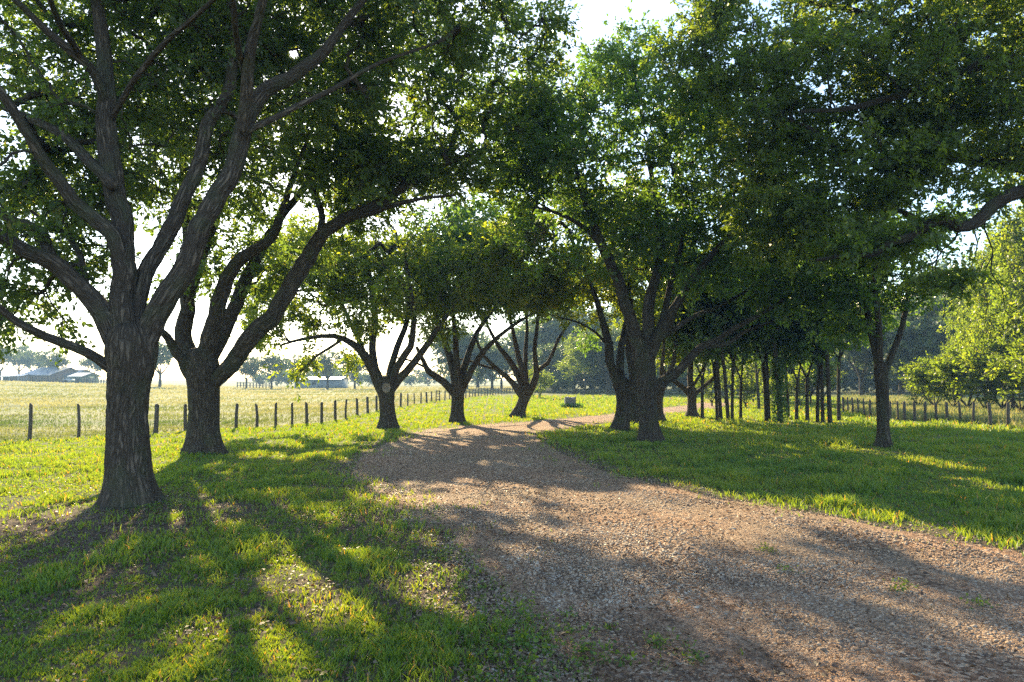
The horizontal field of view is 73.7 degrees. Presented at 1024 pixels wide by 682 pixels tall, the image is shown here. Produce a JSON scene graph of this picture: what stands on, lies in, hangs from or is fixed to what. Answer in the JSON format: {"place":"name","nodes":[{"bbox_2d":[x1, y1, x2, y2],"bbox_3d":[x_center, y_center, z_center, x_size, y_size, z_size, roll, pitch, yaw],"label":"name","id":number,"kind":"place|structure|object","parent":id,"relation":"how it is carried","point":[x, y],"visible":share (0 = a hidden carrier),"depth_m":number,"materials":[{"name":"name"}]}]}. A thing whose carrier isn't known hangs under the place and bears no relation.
{"place":"outdoors","nodes":[
{"label":"outdoors","id":0,"kind":"place"},
{"bbox_2d":[0,380,1023,681],"bbox_3d":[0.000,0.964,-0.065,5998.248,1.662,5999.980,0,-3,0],"label":"ground","id":1,"kind":"structure","parent":0,"point":[100,598],"depth_m":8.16,"materials":[{"name":"green plant"}]},
{"bbox_2d":[0,374,31,380],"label":"shed","id":2,"kind":"structure","parent":1,"relation":"on","point":[6,377],"depth_m":146.42,"materials":[{"name":"grey metal"}]},
{"bbox_2d":[5,342,42,373],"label":"field oak","id":3,"kind":"object","parent":1,"relation":"on","point":[28,360],"visible":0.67,"depth_m":184.59,"materials":[{"name":"green plant"}]},
{"bbox_2d":[10,376,63,382],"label":"rail fence","id":4,"kind":"object","parent":1,"relation":"on","point":[45,378],"visible":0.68,"depth_m":139.69,"materials":[{"name":"grey wood"}]},
{"bbox_2d":[23,367,77,381],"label":"barn","id":5,"kind":"structure","parent":1,"relation":"on","point":[47,372],"depth_m":152.39,"materials":[{"name":"metal"}]},
{"bbox_2d":[33,347,72,366],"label":"field oak","id":6,"kind":"object","parent":1,"relation":"on","point":[45,358],"visible":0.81,"depth_m":158.63,"materials":[{"name":"green plant"}]},
{"bbox_2d":[63,370,100,382],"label":"barn","id":7,"kind":"structure","parent":1,"relation":"on","point":[78,371],"depth_m":158.02,"materials":[{"name":"metal"}]},
{"bbox_2d":[67,373,101,382],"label":"shed","id":8,"kind":"structure","parent":1,"relation":"on","point":[77,377],"depth_m":149.03,"materials":[{"name":"white metal"}]},
{"bbox_2d":[71,357,102,372],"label":"field oak","id":9,"kind":"object","parent":1,"relation":"on","point":[89,366],"visible":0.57,"depth_m":163.67,"materials":[{"name":"green plant"}]},
{"bbox_2d":[155,341,172,386],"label":"field oak","id":10,"kind":"object","parent":1,"relation":"on","point":[165,357],"visible":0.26,"depth_m":119.62,"materials":[{"name":"green plant"}]},
{"bbox_2d":[237,354,264,387],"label":"field oak","id":11,"kind":"object","parent":1,"relation":"on","point":[248,368],"visible":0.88,"depth_m":129.58,"materials":[{"name":"green plant"}]},
{"bbox_2d":[0,388,512,440],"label":"pasture fence","id":12,"kind":"object","parent":1,"relation":"on","point":[79,422],"visible":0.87,"depth_m":25.21,"materials":[{"name":"brown wood"}]},
{"bbox_2d":[0,380,514,440],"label":"pasture grass","id":13,"kind":"structure","parent":1,"relation":"on","point":[277,393],"depth_m":50.16,"materials":[{"name":"yellow plant"}]},
{"bbox_2d":[0,347,26,379],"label":"field oak","id":14,"kind":"object","parent":13,"relation":"on","point":[8,357],"visible":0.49,"depth_m":165.22,"materials":[{"name":"green plant"}]},
{"bbox_2d":[250,372,268,384],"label":"bush","id":15,"kind":"object","parent":1,"relation":"on","point":[257,378],"visible":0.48,"depth_m":202.40,"materials":[{"name":"green plant"}]},
{"bbox_2d":[252,352,289,388],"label":"field oak","id":16,"kind":"object","parent":1,"relation":"on","point":[273,360],"visible":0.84,"depth_m":128.97,"materials":[{"name":"green plant"}]},
{"bbox_2d":[260,370,293,385],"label":"bush","id":17,"kind":"object","parent":1,"relation":"on","point":[279,379],"visible":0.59,"depth_m":192.55,"materials":[{"name":"green plant"}]},
{"bbox_2d":[0,0,582,509],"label":"oak tree","id":18,"kind":"object","parent":1,"relation":"on","point":[234,56],"visible":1,"depth_m":10.98,"materials":[{"name":"green plant"}]},
{"bbox_2d":[281,351,307,376],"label":"field oak","id":19,"kind":"object","parent":1,"relation":"on","point":[294,359],"visible":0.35,"depth_m":149.29,"materials":[{"name":"green plant"}]},
{"bbox_2d":[6,0,608,454],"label":"oak tree","id":20,"kind":"object","parent":1,"relation":"on","point":[374,168],"visible":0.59,"depth_m":16.13,"materials":[{"name":"green plant"}]},
{"bbox_2d":[293,377,349,387],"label":"shed","id":21,"kind":"structure","parent":1,"relation":"on","point":[338,382],"depth_m":139.71,"materials":[{"name":"grey metal"}]},
{"bbox_2d":[309,349,345,388],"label":"field oak","id":22,"kind":"object","parent":1,"relation":"on","point":[329,368],"visible":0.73,"depth_m":124.76,"materials":[{"name":"green plant"}]},
{"bbox_2d":[335,354,367,388],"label":"field oak","id":23,"kind":"object","parent":1,"relation":"on","point":[362,368],"visible":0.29,"depth_m":124.66,"materials":[{"name":"green plant"}]},
{"bbox_2d":[230,150,511,428],"bbox_3d":[-5.744,-2.295,26.355,9.795,11.561,9.473,2,-4,-30],"label":"oak tree","id":24,"kind":"object","parent":1,"relation":"on","point":[352,289],"visible":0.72,"depth_m":24.94,"materials":[{"name":"green plant"}]},
{"bbox_2d":[402,373,424,385],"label":"bush","id":25,"kind":"object","parent":1,"relation":"on","point":[410,379],"visible":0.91,"depth_m":185.26,"materials":[{"name":"green plant"}]},
{"bbox_2d":[412,368,438,385],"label":"bush","id":26,"kind":"object","parent":1,"relation":"on","point":[417,371],"visible":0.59,"depth_m":199.55,"materials":[{"name":"green plant"}]},
{"bbox_2d":[420,320,488,376],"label":"distant tree","id":27,"kind":"object","parent":1,"relation":"on","point":[464,343],"visible":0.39,"depth_m":105.15,"materials":[{"name":"green plant"}]},
{"bbox_2d":[372,194,541,422],"bbox_3d":[-2.352,-1.588,29.983,8.372,10.547,8.230,0,-3,0],"label":"oak tree","id":28,"kind":"object","parent":1,"relation":"on","point":[460,379],"visible":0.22,"depth_m":28.20,"materials":[{"name":"green plant"}]},
{"bbox_2d":[470,372,499,385],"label":"bush","id":29,"kind":"object","parent":1,"relation":"on","point":[488,378],"visible":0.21,"depth_m":197.32,"materials":[{"name":"green plant"}]},
{"bbox_2d":[469,337,511,389],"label":"distant tree","id":30,"kind":"object","parent":1,"relation":"on","point":[495,356],"visible":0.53,"depth_m":107.86,"materials":[{"name":"green plant"}]},
{"bbox_2d":[490,345,512,387],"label":"distant tree","id":31,"kind":"object","parent":1,"relation":"on","point":[500,376],"visible":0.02,"depth_m":128.21,"materials":[{"name":"green plant"}]},
{"bbox_2d":[0,433,1023,681],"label":"fallen leaves","id":32,"kind":"object","parent":1,"relation":"on","point":[568,619],"visible":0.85,"depth_m":5.79,"materials":[{"name":"plant"}]},
{"bbox_2d":[495,317,557,367],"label":"distant tree","id":33,"kind":"object","parent":1,"relation":"on","point":[520,334],"visible":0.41,"depth_m":109.97,"materials":[{"name":"green plant"}]},
{"bbox_2d":[460,254,602,416],"bbox_3d":[0.663,-0.462,33.120,7.686,8.730,7.614,3,-4,-40],"label":"oak tree","id":34,"kind":"object","parent":1,"relation":"on","point":[523,388],"visible":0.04,"depth_m":31.82,"materials":[{"name":"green plant"}]},
{"bbox_2d":[528,365,556,397],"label":"leafy bush","id":35,"kind":"object","parent":1,"relation":"on","point":[544,376],"visible":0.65,"depth_m":63.27,"materials":[{"name":"green plant"}]},
{"bbox_2d":[528,339,572,391],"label":"field oak","id":36,"kind":"object","parent":1,"relation":"on","point":[543,354],"visible":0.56,"depth_m":94.72,"materials":[{"name":"green plant"}]},
{"bbox_2d":[520,307,590,389],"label":"distant tree","id":37,"kind":"object","parent":1,"relation":"on","point":[551,328],"visible":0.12,"depth_m":110.17,"materials":[{"name":"green plant"}]},
{"bbox_2d":[538,370,575,392],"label":"bush","id":38,"kind":"object","parent":1,"relation":"on","point":[562,383],"visible":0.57,"depth_m":88.89,"materials":[{"name":"green plant"}]},
{"bbox_2d":[548,354,587,391],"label":"bush","id":39,"kind":"object","parent":1,"relation":"on","point":[577,379],"visible":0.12,"depth_m":93.54,"materials":[{"name":"green plant"}]},
{"bbox_2d":[560,396,583,407],"bbox_3d":[3.698,3.832,42.200,1.516,0.812,1.545,0,-3,0],"label":"stone block","id":40,"kind":"object","parent":1,"relation":"on","point":[568,402],"visible":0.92,"depth_m":42.01,"materials":[{"name":"grey stone"}]},
{"bbox_2d":[552,326,604,393],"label":"sunlit tree","id":41,"kind":"object","parent":1,"relation":"on","point":[574,364],"visible":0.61,"depth_m":84.87,"materials":[{"name":"green plant"}]},
{"bbox_2d":[547,303,622,390],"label":"distant tree","id":42,"kind":"object","parent":1,"relation":"on","point":[565,337],"visible":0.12,"depth_m":108.11,"materials":[{"name":"green plant"}]},
{"bbox_2d":[447,164,724,430],"bbox_3d":[2.558,-1.557,24.349,10.162,9.894,6.769,0,-3,0],"label":"oak tree","id":43,"kind":"object","parent":1,"relation":"on","point":[533,293],"visible":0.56,"depth_m":23.98,"materials":[{"name":"green plant"}]},
{"bbox_2d":[578,323,627,393],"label":"field oak","id":44,"kind":"object","parent":1,"relation":"on","point":[614,336],"visible":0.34,"depth_m":83.50,"materials":[{"name":"green plant"}]},
{"bbox_2d":[586,365,627,392],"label":"bush","id":45,"kind":"object","parent":1,"relation":"on","point":[596,382],"visible":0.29,"depth_m":90.44,"materials":[{"name":"green plant"}]},
{"bbox_2d":[597,364,628,389],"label":"bush","id":46,"kind":"object","parent":1,"relation":"on","point":[626,375],"visible":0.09,"depth_m":89.02,"materials":[{"name":"green plant"}]},
{"bbox_2d":[574,207,721,423],"bbox_3d":[5.569,-0.943,28.973,6.568,9.146,7.190,0,-3,0],"label":"oak tree","id":47,"kind":"object","parent":1,"relation":"on","point":[634,416],"visible":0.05,"depth_m":26.75,"materials":[{"name":"green plant"}]},
{"bbox_2d":[458,0,850,442],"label":"oak tree","id":48,"kind":"object","parent":1,"relation":"on","point":[555,167],"visible":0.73,"depth_m":18.94,"materials":[{"name":"green plant"}]},
{"bbox_2d":[607,282,707,421],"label":"oak tree","id":49,"kind":"object","parent":1,"relation":"on","point":[660,396],"visible":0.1,"depth_m":28.75,"materials":[{"name":"green plant"}]},
{"bbox_2d":[611,295,719,417],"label":"oak tree","id":50,"kind":"object","parent":1,"relation":"on","point":[690,391],"visible":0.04,"depth_m":31.67,"materials":[{"name":"green plant"}]},
{"bbox_2d":[656,363,697,393],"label":"bush","id":51,"kind":"object","parent":1,"relation":"on","point":[674,385],"visible":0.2,"depth_m":84.14,"materials":[{"name":"green plant"}]},
{"bbox_2d":[654,285,739,419],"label":"slim tree","id":52,"kind":"object","parent":1,"relation":"on","point":[691,345],"visible":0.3,"depth_m":28.69,"materials":[{"name":"green plant"}]},
{"bbox_2d":[693,357,723,388],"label":"sunlit tree","id":53,"kind":"object","parent":1,"relation":"on","point":[695,370],"visible":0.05,"depth_m":66.28,"materials":[{"name":"green plant"}]},
{"bbox_2d":[693,365,730,405],"bbox_3d":[13.148,3.050,44.960,2.225,3.083,2.698,2,-4,-28],"label":"leafy bush","id":54,"kind":"object","parent":1,"relation":"on","point":[707,392],"visible":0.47,"depth_m":44.84,"materials":[{"name":"green plant"}]},
{"bbox_2d":[693,357,752,402],"bbox_3d":[15.322,2.858,49.302,4.077,4.136,2.899,2,-4,-28],"label":"leafy bush","id":55,"kind":"object","parent":1,"relation":"on","point":[728,367],"visible":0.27,"depth_m":49.42,"materials":[{"name":"green plant"}]},
{"bbox_2d":[674,278,772,420],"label":"slim tree","id":56,"kind":"object","parent":1,"relation":"on","point":[706,320],"visible":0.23,"depth_m":28.69,"materials":[{"name":"green plant"}]},
{"bbox_2d":[675,249,779,420],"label":"slim tree","id":57,"kind":"object","parent":1,"relation":"on","point":[720,415],"visible":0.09,"depth_m":28.91,"materials":[{"name":"green plant"}]},
{"bbox_2d":[699,323,761,418],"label":"slim tree","id":58,"kind":"object","parent":1,"relation":"on","point":[742,356],"visible":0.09,"depth_m":30.15,"materials":[{"name":"green plant"}]},
{"bbox_2d":[695,260,779,420],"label":"slim tree","id":59,"kind":"object","parent":1,"relation":"on","point":[748,311],"visible":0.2,"depth_m":27.58,"materials":[{"name":"green plant"}]},
{"bbox_2d":[697,301,783,419],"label":"slim tree","id":60,"kind":"object","parent":1,"relation":"on","point":[752,342],"visible":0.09,"depth_m":28.68,"materials":[{"name":"green plant"}]},
{"bbox_2d":[727,370,762,407],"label":"leafy bush","id":61,"kind":"object","parent":1,"relation":"on","point":[748,386],"visible":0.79,"depth_m":41.75,"materials":[{"name":"green plant"}]},
{"bbox_2d":[730,365,769,401],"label":"leafy bush","id":62,"kind":"object","parent":1,"relation":"on","point":[759,377],"visible":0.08,"depth_m":51.91,"materials":[{"name":"green plant"}]},
{"bbox_2d":[735,346,789,408],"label":"slim tree","id":63,"kind":"object","parent":1,"relation":"on","point":[757,386],"visible":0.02,"depth_m":40.92,"materials":[{"name":"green plant"}]},
{"bbox_2d":[725,267,807,420],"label":"slim tree","id":64,"kind":"object","parent":1,"relation":"on","point":[760,338],"visible":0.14,"depth_m":28.67,"materials":[{"name":"green plant"}]},
{"bbox_2d":[763,281,770,419],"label":"slim tree","id":65,"kind":"object","parent":1,"relation":"on","point":[767,382],"depth_m":29.50,"materials":[{"name":"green plant"}]},
{"bbox_2d":[759,380,781,403],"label":"leafy bush","id":66,"kind":"object","parent":1,"relation":"on","point":[770,390],"visible":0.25,"depth_m":43.25,"materials":[{"name":"green plant"}]},
{"bbox_2d":[745,356,799,401],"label":"sunlit tree","id":67,"kind":"object","parent":1,"relation":"on","point":[759,374],"visible":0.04,"depth_m":49.42,"materials":[{"name":"green plant"}]},
{"bbox_2d":[731,279,833,420],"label":"slim tree","id":68,"kind":"object","parent":1,"relation":"on","point":[788,330],"visible":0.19,"depth_m":28.38,"materials":[{"name":"green plant"}]},
{"bbox_2d":[750,264,835,420],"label":"slim tree","id":69,"kind":"object","parent":1,"relation":"on","point":[799,361],"visible":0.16,"depth_m":28.27,"materials":[{"name":"green plant"}]},
{"bbox_2d":[738,234,851,421],"bbox_3d":[11.476,-0.564,28.634,5.494,8.499,6.255,-1,-4,24],"label":"slim tree","id":70,"kind":"object","parent":1,"relation":"on","point":[778,376],"visible":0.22,"depth_m":28.25,"materials":[{"name":"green plant"}]},
{"bbox_2d":[783,365,814,406],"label":"leafy bush","id":71,"kind":"object","parent":1,"relation":"on","point":[792,381],"visible":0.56,"depth_m":44.20,"materials":[{"name":"green plant"}]},
{"bbox_2d":[767,260,852,422],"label":"slim tree","id":72,"kind":"object","parent":1,"relation":"on","point":[822,394],"visible":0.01,"depth_m":28.12,"materials":[{"name":"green plant"}]},
{"bbox_2d":[790,356,843,403],"bbox_3d":[20.889,2.752,47.202,2.899,4.136,4.077,1,-3,-16],"label":"leafy bush","id":73,"kind":"object","parent":1,"relation":"on","point":[832,371],"visible":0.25,"depth_m":46.35,"materials":[{"name":"green plant"}]},
{"bbox_2d":[797,360,846,402],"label":"sunlit tree","id":74,"kind":"object","parent":1,"relation":"on","point":[812,391],"visible":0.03,"depth_m":49.50,"materials":[{"name":"green plant"}]},
{"bbox_2d":[782,291,874,421],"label":"slim tree","id":75,"kind":"object","parent":1,"relation":"on","point":[838,347],"visible":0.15,"depth_m":28.20,"materials":[{"name":"green plant"}]},
{"bbox_2d":[637,0,1023,340],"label":"oak tree","id":76,"kind":"object","parent":1,"relation":"on","point":[928,141],"visible":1,"depth_m":13.71,"materials":[{"name":"green plant"}]},
{"bbox_2d":[787,260,904,422],"bbox_3d":[13.249,-0.349,28.331,4.574,7.950,5.208,0,-3,1],"label":"slim tree","id":77,"kind":"object","parent":1,"relation":"on","point":[828,391],"depth_m":27.91,"materials":[{"name":"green plant"}]},
{"bbox_2d":[825,354,874,391],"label":"bush","id":78,"kind":"object","parent":1,"relation":"on","point":[850,378],"visible":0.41,"depth_m":83.04,"materials":[{"name":"green plant"}]},
{"bbox_2d":[795,279,909,419],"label":"slim tree","id":79,"kind":"object","parent":1,"relation":"on","point":[839,357],"visible":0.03,"depth_m":28.58,"materials":[{"name":"green plant"}]},
{"bbox_2d":[833,321,889,395],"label":"distant tree","id":80,"kind":"object","parent":1,"relation":"on","point":[864,357],"visible":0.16,"depth_m":69.53,"materials":[{"name":"green plant"}]},
{"bbox_2d":[778,197,993,447],"bbox_3d":[9.842,-0.535,18.288,5.194,7.152,4.156,1,-4,-24],"label":"young tree","id":81,"kind":"object","parent":1,"relation":"on","point":[847,293],"visible":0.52,"depth_m":17.87,"materials":[{"name":"green plant"}]},
{"bbox_2d":[869,369,918,393],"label":"bush","id":82,"kind":"object","parent":1,"relation":"on","point":[893,385],"visible":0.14,"depth_m":80.87,"materials":[{"name":"green plant"}]},
{"bbox_2d":[862,299,948,395],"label":"distant tree","id":83,"kind":"object","parent":1,"relation":"on","point":[901,389],"visible":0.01,"depth_m":65.17,"materials":[{"name":"green plant"}]},
{"bbox_2d":[867,300,965,395],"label":"distant tree","id":84,"kind":"object","parent":1,"relation":"on","point":[916,338],"visible":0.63,"depth_m":61.16,"materials":[{"name":"green plant"}]},
{"bbox_2d":[903,376,937,404],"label":"leafy bush","id":85,"kind":"object","parent":1,"relation":"on","point":[916,390],"visible":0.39,"depth_m":41.27,"materials":[{"name":"green plant"}]},
{"bbox_2d":[842,397,1020,425],"bbox_3d":[17.253,2.975,29.067,1.956,1.207,14.146,0,-3,-5],"label":"meadow fence","id":86,"kind":"object","parent":1,"relation":"on","point":[990,419],"visible":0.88,"depth_m":29.19,"materials":[{"name":"brown wood"}]},
{"bbox_2d":[842,393,1023,428],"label":"meadow grass","id":87,"kind":"structure","parent":1,"relation":"on","point":[999,415],"depth_m":32.79,"materials":[{"name":"green plant"}]},
{"bbox_2d":[898,356,981,404],"bbox_3d":[24.069,2.552,38.731,3.861,3.406,2.745,0,-3,-2],"label":"leafy bush","id":88,"kind":"object","parent":1,"relation":"on","point":[915,372],"visible":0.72,"depth_m":38.55,"materials":[{"name":"green plant"}]},
{"bbox_2d":[904,255,975,392],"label":"distant tree","id":89,"kind":"object","parent":1,"relation":"on","point":[943,265],"visible":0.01,"depth_m":91.89,"materials":[{"name":"green plant"}]},
{"bbox_2d":[910,281,971,396],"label":"distant tree","id":90,"kind":"object","parent":1,"relation":"on","point":[942,333],"visible":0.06,"depth_m":62.34,"materials":[{"name":"green plant"}]},
{"bbox_2d":[919,372,971,406],"bbox_3d":[24.338,2.727,37.825,2.362,2.846,2.865,2,-4,-34],"label":"leafy bush","id":91,"kind":"object","parent":1,"relation":"on","point":[945,394],"visible":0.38,"depth_m":37.78,"materials":[{"name":"green plant"}]},
{"bbox_2d":[937,338,969,401],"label":"sunlit tree","id":92,"kind":"object","parent":1,"relation":"on","point":[947,346],"visible":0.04,"depth_m":44.50,"materials":[{"name":"green plant"}]},
{"bbox_2d":[923,346,987,407],"bbox_3d":[24.298,2.193,36.029,4.413,3.892,3.138,-1,-3,12],"label":"leafy bush","id":93,"kind":"object","parent":1,"relation":"on","point":[943,369],"visible":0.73,"depth_m":36.04,"materials":[{"name":"green plant"}]},
{"bbox_2d":[948,291,995,404],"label":"sunlit tree","id":94,"kind":"object","parent":1,"relation":"on","point":[965,318],"visible":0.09,"depth_m":40.38,"materials":[{"name":"green plant"}]},
{"bbox_2d":[936,249,1022,398],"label":"sunlit tree","id":95,"kind":"object","parent":1,"relation":"on","point":[958,304],"visible":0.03,"depth_m":45.79,"materials":[{"name":"green plant"}]},
{"bbox_2d":[951,365,1015,408],"bbox_3d":[24.236,2.493,34.995,2.559,3.083,3.103,1,-3,-11],"label":"leafy bush","id":96,"kind":"object","parent":1,"relation":"on","point":[982,383],"visible":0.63,"depth_m":34.59,"materials":[{"name":"green plant"}]},
{"bbox_2d":[949,236,1023,407],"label":"sunlit tree","id":97,"kind":"object","parent":1,"relation":"on","point":[980,335],"visible":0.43,"depth_m":35.74,"materials":[{"name":"green plant"}]},
{"bbox_2d":[951,341,1021,409],"bbox_3d":[24.776,2.068,34.893,4.689,4.136,3.334,3,-4,-40],"label":"leafy bush","id":98,"kind":"object","parent":1,"relation":"on","point":[975,361],"visible":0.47,"depth_m":34.31,"materials":[{"name":"green plant"}]},
{"bbox_2d":[976,201,1023,365],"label":"sunlit tree","id":99,"kind":"object","parent":1,"relation":"on","point":[1011,233],"visible":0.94,"depth_m":30.95,"materials":[{"name":"green plant"}]},
{"bbox_2d":[980,354,1023,411],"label":"leafy bush","id":100,"kind":"object","parent":1,"relation":"on","point":[1007,377],"visible":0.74,"depth_m":32.34,"materials":[{"name":"green plant"}]},
{"bbox_2d":[983,348,1023,388],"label":"leafy bush","id":101,"kind":"object","parent":1,"relation":"on","point":[1018,368],"visible":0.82,"depth_m":31.16,"materials":[{"name":"green plant"}]},
{"bbox_2d":[0,0,1023,379],"label":"sky","id":102,"kind":"structure","parent":0,"point":[592,13],"materials":[{"name":"white"}]},
{"bbox_2d":[308,403,1023,681],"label":"gravel road","id":103,"kind":"structure","parent":0,"point":[461,435],"depth_m":6.18,"materials":[{"name":"brown gravel"}]},
{"bbox_2d":[139,453,997,681],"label":"weeds","id":104,"kind":"object","parent":103,"relation":"on","point":[536,640],"visible":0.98,"depth_m":4.48,"materials":[{"name":"green plant"}]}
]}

